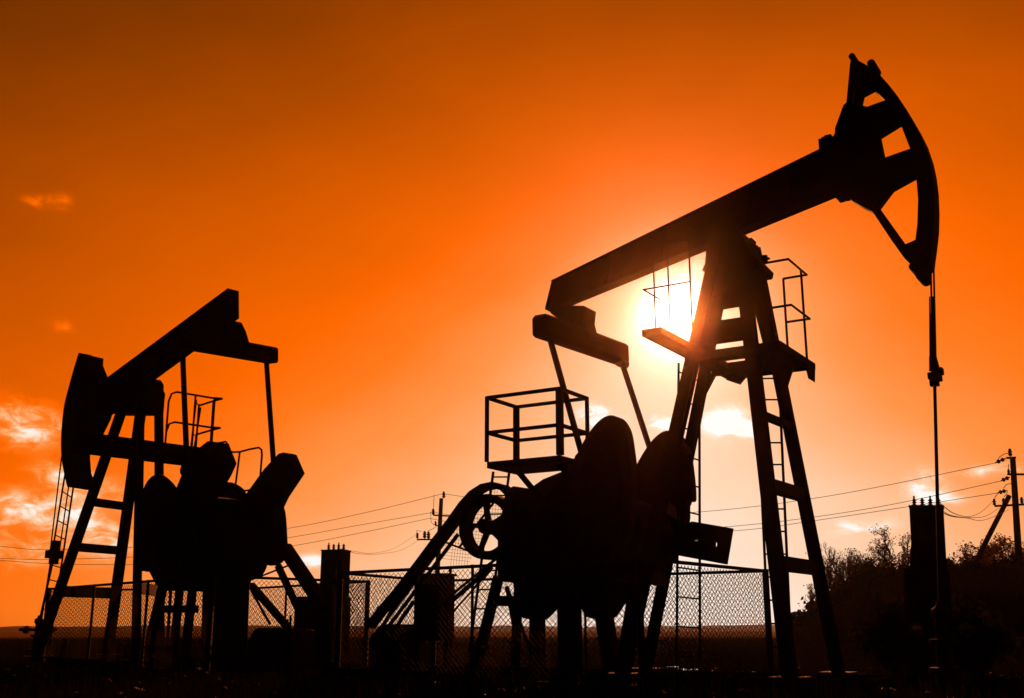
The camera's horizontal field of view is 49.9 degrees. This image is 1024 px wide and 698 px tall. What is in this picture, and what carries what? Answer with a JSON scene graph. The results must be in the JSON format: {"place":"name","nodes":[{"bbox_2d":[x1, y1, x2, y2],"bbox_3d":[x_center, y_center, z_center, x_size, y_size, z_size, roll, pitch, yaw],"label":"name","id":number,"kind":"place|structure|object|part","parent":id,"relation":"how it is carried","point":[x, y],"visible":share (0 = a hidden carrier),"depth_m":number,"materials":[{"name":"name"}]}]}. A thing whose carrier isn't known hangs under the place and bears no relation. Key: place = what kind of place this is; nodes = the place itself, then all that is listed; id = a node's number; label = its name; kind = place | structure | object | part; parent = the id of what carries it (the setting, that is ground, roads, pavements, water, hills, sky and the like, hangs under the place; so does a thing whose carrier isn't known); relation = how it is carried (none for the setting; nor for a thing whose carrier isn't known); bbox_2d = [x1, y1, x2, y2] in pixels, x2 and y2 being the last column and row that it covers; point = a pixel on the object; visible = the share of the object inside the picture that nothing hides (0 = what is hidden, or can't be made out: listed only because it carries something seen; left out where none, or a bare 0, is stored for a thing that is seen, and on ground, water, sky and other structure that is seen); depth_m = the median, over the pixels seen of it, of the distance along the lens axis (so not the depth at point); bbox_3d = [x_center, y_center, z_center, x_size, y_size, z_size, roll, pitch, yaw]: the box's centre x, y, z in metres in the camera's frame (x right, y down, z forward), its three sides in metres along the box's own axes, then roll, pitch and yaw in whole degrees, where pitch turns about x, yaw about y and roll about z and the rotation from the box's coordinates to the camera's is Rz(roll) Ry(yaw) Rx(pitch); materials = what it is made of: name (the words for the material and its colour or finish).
{"place":"outdoors","nodes":[
{"label":"outdoors","id":0,"kind":"place"},
{"bbox_2d":[0,625,774,630],"bbox_3d":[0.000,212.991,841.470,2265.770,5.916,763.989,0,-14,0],"label":"hills","id":1,"kind":"structure","parent":0,"point":[455,628],"depth_m":1126.09,"materials":[{"name":"black"}]},
{"bbox_2d":[0,624,774,628],"bbox_3d":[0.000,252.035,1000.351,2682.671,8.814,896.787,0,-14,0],"label":"hills","id":2,"kind":"structure","parent":0,"point":[7,627],"depth_m":1298.33,"materials":[{"name":"black"}]},
{"bbox_2d":[0,583,1023,697],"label":"grass","id":3,"kind":"structure","parent":0,"point":[159,691],"depth_m":13.96,"materials":[{"name":"black plant"}]},
{"bbox_2d":[0,588,1023,697],"bbox_3d":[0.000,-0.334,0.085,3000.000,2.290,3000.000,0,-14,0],"label":"ground","id":4,"kind":"structure","parent":0,"point":[1005,605],"depth_m":30.56,"materials":[{"name":"soil"}]},
{"bbox_2d":[19,615,56,661],"bbox_3d":[-12.133,7.425,28.109,0.900,1.210,0.410,8,-16,-29],"label":"wellhead","id":5,"kind":"object","parent":4,"relation":"on","point":[25,629],"visible":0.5,"depth_m":28.01,"materials":[{"name":"paint"}]},
{"bbox_2d":[21,288,364,674],"bbox_3d":[-7.657,3.045,25.322,11.776,8.180,3.555,-13,-19,41],"label":"pump jack","id":6,"kind":"object","parent":4,"relation":"on","point":[204,517],"visible":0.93,"depth_m":23.94,"materials":[{"name":"paint"}]},
{"bbox_2d":[39,575,370,672],"bbox_3d":[-6.991,6.103,24.282,3.659,1.780,8.749,12,-19,-40],"label":"chain link fence","id":7,"kind":"object","parent":4,"relation":"on","point":[209,634],"visible":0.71,"depth_m":22.02,"materials":[{"name":"metal"}]},
{"bbox_2d":[247,615,314,665],"bbox_3d":[-4.555,5.791,21.746,0.980,1.030,1.000,-4,-15,15],"label":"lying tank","id":8,"kind":"object","parent":4,"relation":"on","point":[260,639],"visible":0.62,"depth_m":21.30,"materials":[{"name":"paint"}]},
{"bbox_2d":[294,542,350,662],"bbox_3d":[-4.167,5.626,24.264,0.950,2.695,0.900,-4,-15,14],"label":"transformer kiosk","id":9,"kind":"object","parent":4,"relation":"on","point":[334,561],"visible":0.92,"depth_m":24.17,"materials":[{"name":"metal"}]},
{"bbox_2d":[321,560,339,589],"bbox_3d":[-4.005,4.974,24.246,0.400,0.650,0.060,-4,-15,14],"label":"door","id":10,"kind":"structure","parent":9,"relation":"in","point":[330,568],"depth_m":24.28,"materials":[{"name":"metal"}]},
{"bbox_2d":[351,539,419,554],"bbox_3d":[-4.756,8.027,45.939,0.148,3.673,43.035,1,-14,-2],"label":"power line","id":11,"kind":"object","parent":9,"relation":"attached to","point":[381,553],"visible":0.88,"depth_m":34.96,"materials":[{"name":"metal"}]},
{"bbox_2d":[416,491,448,572],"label":"utility pole","id":12,"kind":"object","parent":4,"relation":"on","point":[439,525],"visible":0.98,"depth_m":67.38,"materials":[{"name":"brown wood"}]},
{"bbox_2d":[0,518,428,564],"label":"power line","id":13,"kind":"object","parent":12,"relation":"attached to","point":[293,545],"visible":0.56,"depth_m":66.89,"materials":[{"name":"metal"}]},
{"bbox_2d":[0,512,431,559],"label":"power line","id":14,"kind":"object","parent":12,"relation":"attached to","point":[288,537],"visible":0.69,"depth_m":67.26,"materials":[{"name":"metal"}]},
{"bbox_2d":[0,494,440,549],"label":"power line","id":15,"kind":"object","parent":12,"relation":"attached to","point":[287,528],"visible":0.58,"depth_m":67.45,"materials":[{"name":"metal"}]},
{"bbox_2d":[345,535,414,553],"bbox_3d":[-4.936,7.882,45.972,0.285,3.941,43.047,1,-14,-3],"label":"power line","id":16,"kind":"object","parent":12,"relation":"attached to","point":[377,552],"visible":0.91,"depth_m":37.36,"materials":[{"name":"metal"}]},
{"bbox_2d":[434,481,999,526],"bbox_3d":[8.922,8.824,59.123,32.381,1.870,0.096,-9,-17,31],"label":"power line","id":17,"kind":"object","parent":12,"relation":"attached to","point":[849,511],"visible":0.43,"depth_m":53.85,"materials":[{"name":"metal"}]},
{"bbox_2d":[447,463,993,512],"bbox_3d":[9.126,7.820,59.378,31.716,2.089,0.099,-9,-17,31],"label":"power line","id":18,"kind":"object","parent":12,"relation":"attached to","point":[836,494],"visible":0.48,"depth_m":54.28,"materials":[{"name":"metal"}]},
{"bbox_2d":[413,569,456,669],"bbox_3d":[-1.308,4.595,18.423,0.660,1.805,0.487,-3,-15,12],"label":"control cabinet","id":19,"kind":"object","parent":4,"relation":"on","point":[435,614],"visible":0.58,"depth_m":18.29,"materials":[{"name":"metal"}]},
{"bbox_3d":[-1.356,4.303,18.281,0.540,0.940,0.055,-3,-15,12],"label":"door","id":20,"kind":"part","parent":19,"relation":"part of","materials":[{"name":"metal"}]},
{"bbox_2d":[334,556,773,691],"bbox_3d":[0.169,4.596,18.377,7.106,1.780,4.312,-9,-17,33],"label":"chain link fence","id":21,"kind":"object","parent":4,"relation":"on","point":[640,610],"visible":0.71,"depth_m":16.98,"materials":[{"name":"metal"}]},
{"bbox_2d":[320,53,943,693],"bbox_3d":[1.540,0.517,17.580,10.304,9.250,3.324,-9,-17,31],"label":"pump jack","id":22,"kind":"object","parent":4,"relation":"on","point":[604,493],"visible":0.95,"depth_m":16.67,"materials":[{"name":"paint"}]},
{"bbox_2d":[803,582,815,601],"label":"bare tree","id":23,"kind":"object","parent":4,"relation":"on","point":[810,589],"visible":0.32,"depth_m":63.15,"materials":[{"name":"black plant"}]},
{"bbox_2d":[791,596,846,630],"bbox_3d":[13.669,11.791,48.689,2.518,1.694,2.980,9,-17,-32],"label":"shrub","id":24,"kind":"object","parent":4,"relation":"on","point":[812,611],"visible":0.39,"depth_m":48.39,"materials":[{"name":"black plant"}]},
{"bbox_2d":[811,571,838,591],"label":"bare tree","id":25,"kind":"object","parent":4,"relation":"on","point":[829,580],"visible":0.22,"depth_m":55.71,"materials":[{"name":"black plant"}]},
{"bbox_2d":[809,549,841,598],"bbox_3d":[16.328,12.338,56.663,2.146,4.192,1.606,13,-19,-42],"label":"bare tree","id":26,"kind":"object","parent":4,"relation":"on","point":[829,568],"visible":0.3,"depth_m":56.64,"materials":[{"name":"black plant"}]},
{"bbox_2d":[814,582,840,596],"bbox_3d":[16.390,12.375,53.768,2.616,1.984,2.850,-12,-18,38],"label":"shrub","id":27,"kind":"object","parent":4,"relation":"on","point":[830,587],"visible":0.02,"depth_m":54.25,"materials":[{"name":"black plant"}]},
{"bbox_2d":[805,542,860,582],"bbox_3d":[17.489,12.243,58.614,3.204,4.152,2.257,9,-17,-33],"label":"bare tree","id":28,"kind":"object","parent":4,"relation":"on","point":[842,569],"visible":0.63,"depth_m":58.63,"materials":[{"name":"black plant"}]},
{"bbox_2d":[824,546,846,583],"bbox_3d":[18.202,13.147,62.419,1.728,4.602,1.864,5,-15,-19],"label":"bare tree","id":29,"kind":"object","parent":4,"relation":"on","point":[835,579],"visible":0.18,"depth_m":62.28,"materials":[{"name":"black plant"}]},
{"bbox_2d":[840,559,854,581],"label":"bare tree","id":30,"kind":"object","parent":4,"relation":"on","point":[847,566],"visible":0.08,"depth_m":69.26,"materials":[{"name":"black plant"}]},
{"bbox_2d":[812,582,884,611],"bbox_3d":[15.018,11.094,48.853,3.152,1.664,2.867,0,-14,0],"label":"shrub","id":31,"kind":"object","parent":4,"relation":"on","point":[835,600],"visible":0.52,"depth_m":48.11,"materials":[{"name":"black plant"}]},
{"bbox_2d":[838,553,864,582],"bbox_3d":[19.090,13.548,62.226,2.148,4.134,1.568,-7,-16,25],"label":"bare tree","id":32,"kind":"object","parent":4,"relation":"on","point":[853,561],"visible":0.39,"depth_m":62.32,"materials":[{"name":"black plant"}]},
{"bbox_2d":[843,548,865,579],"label":"bare tree","id":33,"kind":"object","parent":4,"relation":"on","point":[849,555],"visible":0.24,"depth_m":64.79,"materials":[{"name":"black plant"}]},
{"bbox_2d":[848,557,886,580],"bbox_3d":[17.509,11.186,52.908,2.633,2.343,2.813,0,-14,0],"label":"shrub","id":34,"kind":"object","parent":4,"relation":"on","point":[861,565],"visible":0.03,"depth_m":53.05,"materials":[{"name":"black plant"}]},
{"bbox_2d":[848,561,887,592],"bbox_3d":[16.354,10.422,49.003,2.655,1.939,2.702,-4,-15,14],"label":"shrub","id":35,"kind":"object","parent":4,"relation":"on","point":[858,577],"visible":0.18,"depth_m":48.99,"materials":[{"name":"black plant"}]},
{"bbox_2d":[850,524,895,567],"bbox_3d":[20.329,11.816,60.333,2.952,4.471,2.688,6,-16,-24],"label":"bare tree","id":36,"kind":"object","parent":4,"relation":"on","point":[880,549],"visible":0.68,"depth_m":60.54,"materials":[{"name":"black plant"}]},
{"bbox_2d":[860,559,903,598],"bbox_3d":[16.542,10.043,47.961,2.734,1.797,2.850,0,-14,0],"label":"shrub","id":37,"kind":"object","parent":4,"relation":"on","point":[873,575],"visible":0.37,"depth_m":47.65,"materials":[{"name":"black plant"}]},
{"bbox_2d":[874,545,899,566],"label":"bare tree","id":38,"kind":"object","parent":4,"relation":"on","point":[885,557],"visible":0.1,"depth_m":66.20,"materials":[{"name":"black plant"}]},
{"bbox_2d":[875,532,910,568],"bbox_3d":[20.906,11.663,58.672,2.593,3.790,2.376,9,-17,-31],"label":"bare tree","id":39,"kind":"object","parent":4,"relation":"on","point":[905,555],"visible":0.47,"depth_m":58.40,"materials":[{"name":"black plant"}]},
{"bbox_2d":[885,561,906,570],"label":"shrub","id":40,"kind":"object","parent":4,"relation":"on","point":[899,566],"visible":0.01,"depth_m":51.12,"materials":[{"name":"black plant"}]},
{"bbox_2d":[847,590,955,674],"bbox_3d":[6.603,4.880,18.845,1.918,1.498,1.809,0,-14,0],"label":"shrub","id":41,"kind":"object","parent":4,"relation":"on","point":[884,637],"visible":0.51,"depth_m":18.60,"materials":[{"name":"black plant"}]},
{"bbox_2d":[894,546,910,566],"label":"bare tree","id":42,"kind":"object","parent":4,"relation":"on","point":[901,558],"visible":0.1,"depth_m":65.31,"materials":[{"name":"black plant"}]},
{"bbox_2d":[792,563,1023,648],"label":"weeds","id":43,"kind":"object","parent":4,"relation":"on","point":[812,631],"visible":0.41,"depth_m":37.56,"materials":[{"name":"black plant"}]},
{"bbox_2d":[903,496,954,685],"bbox_3d":[6.410,3.682,16.973,0.650,2.855,0.900,-3,-14,21],"label":"transformer kiosk","id":44,"kind":"object","parent":4,"relation":"on","point":[921,587],"visible":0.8,"depth_m":16.58,"materials":[{"name":"metal"}]},
{"bbox_2d":[910,522,913,567],"bbox_3d":[6.155,3.877,16.865,0.249,2.425,0.035,0,-14,0],"label":"cable conduit","id":45,"kind":"object","parent":44,"relation":"attached to","point":[912,541],"visible":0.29,"depth_m":17.06,"materials":[{"name":"paint"}]},
{"bbox_2d":[913,520,942,559],"bbox_3d":[6.429,2.943,17.009,0.400,0.610,0.060,-3,-14,21],"label":"door","id":46,"kind":"structure","parent":44,"relation":"in","point":[925,539],"depth_m":17.02,"materials":[{"name":"metal"}]},
{"bbox_2d":[944,510,1007,520],"bbox_3d":[14.680,4.955,34.138,0.255,3.465,37.260,-7,-16,25],"label":"power line","id":47,"kind":"object","parent":44,"relation":"attached to","point":[973,519],"visible":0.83,"depth_m":29.74,"materials":[{"name":"metal"}]},
{"bbox_2d":[905,602,980,693],"bbox_3d":[5.658,3.934,14.426,0.900,1.210,0.410,-5,-15,19],"label":"wellhead","id":48,"kind":"object","parent":4,"relation":"on","point":[942,641],"visible":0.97,"depth_m":14.34,"materials":[{"name":"paint"}]},
{"bbox_2d":[946,552,985,574],"bbox_3d":[18.756,9.380,46.109,2.800,1.694,2.317,-10,-17,34],"label":"shrub","id":49,"kind":"object","parent":4,"relation":"on","point":[951,563],"visible":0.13,"depth_m":45.77,"materials":[{"name":"black plant"}]},
{"bbox_2d":[953,535,1001,565],"bbox_3d":[21.642,10.081,50.915,1.704,2.799,1.955,10,-18,-35],"label":"bare tree","id":50,"kind":"object","parent":4,"relation":"on","point":[966,556],"visible":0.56,"depth_m":51.02,"materials":[{"name":"black plant"}]},
{"bbox_2d":[951,592,1023,677],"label":"shrub","id":51,"kind":"object","parent":4,"relation":"on","point":[984,644],"visible":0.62,"depth_m":18.94,"materials":[{"name":"black plant"}]},
{"bbox_2d":[973,533,1013,563],"bbox_3d":[23.681,10.636,53.769,1.957,3.154,2.596,-7,-16,26],"label":"bare tree","id":52,"kind":"object","parent":4,"relation":"on","point":[1000,552],"visible":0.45,"depth_m":53.61,"materials":[{"name":"black plant"}]},
{"bbox_2d":[973,448,1023,562],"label":"utility pole","id":53,"kind":"object","parent":4,"relation":"on","point":[1015,504],"visible":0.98,"depth_m":50.57,"materials":[{"name":"brown wood"}]},
{"bbox_2d":[429,493,996,530],"bbox_3d":[8.697,9.117,59.053,32.400,1.738,0.085,-9,-17,31],"label":"power line","id":54,"kind":"object","parent":53,"relation":"attached to","point":[848,515],"visible":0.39,"depth_m":53.81,"materials":[{"name":"metal"}]},
{"bbox_2d":[940,501,992,516],"bbox_3d":[14.498,4.714,34.164,0.104,3.904,36.909,-7,-16,24],"label":"power line","id":55,"kind":"object","parent":53,"relation":"attached to","point":[966,516],"visible":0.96,"depth_m":26.30,"materials":[{"name":"metal"}]},
{"bbox_2d":[944,509,996,517],"bbox_3d":[14.547,4.899,34.126,0.143,3.546,37.028,-7,-16,24],"label":"power line","id":56,"kind":"object","parent":53,"relation":"attached to","point":[969,517],"visible":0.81,"depth_m":28.63,"materials":[{"name":"metal"}]},
{"bbox_2d":[990,554,1018,566],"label":"shrub","id":57,"kind":"object","parent":4,"relation":"on","point":[1007,560],"visible":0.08,"depth_m":47.66,"materials":[{"name":"black plant"}]},
{"bbox_2d":[992,536,1023,559],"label":"bare tree","id":58,"kind":"object","parent":4,"relation":"on","point":[1003,546],"visible":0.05,"depth_m":58.67,"materials":[{"name":"black plant"}]},
{"bbox_2d":[993,534,1023,561],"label":"bare tree","id":59,"kind":"object","parent":4,"relation":"on","point":[1008,551],"visible":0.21,"depth_m":55.50,"materials":[{"name":"black plant"}]},
{"bbox_2d":[0,0,1023,626],"label":"sky","id":60,"kind":"structure","parent":0,"point":[391,194],"materials":[{"name":"orange"}]}
]}

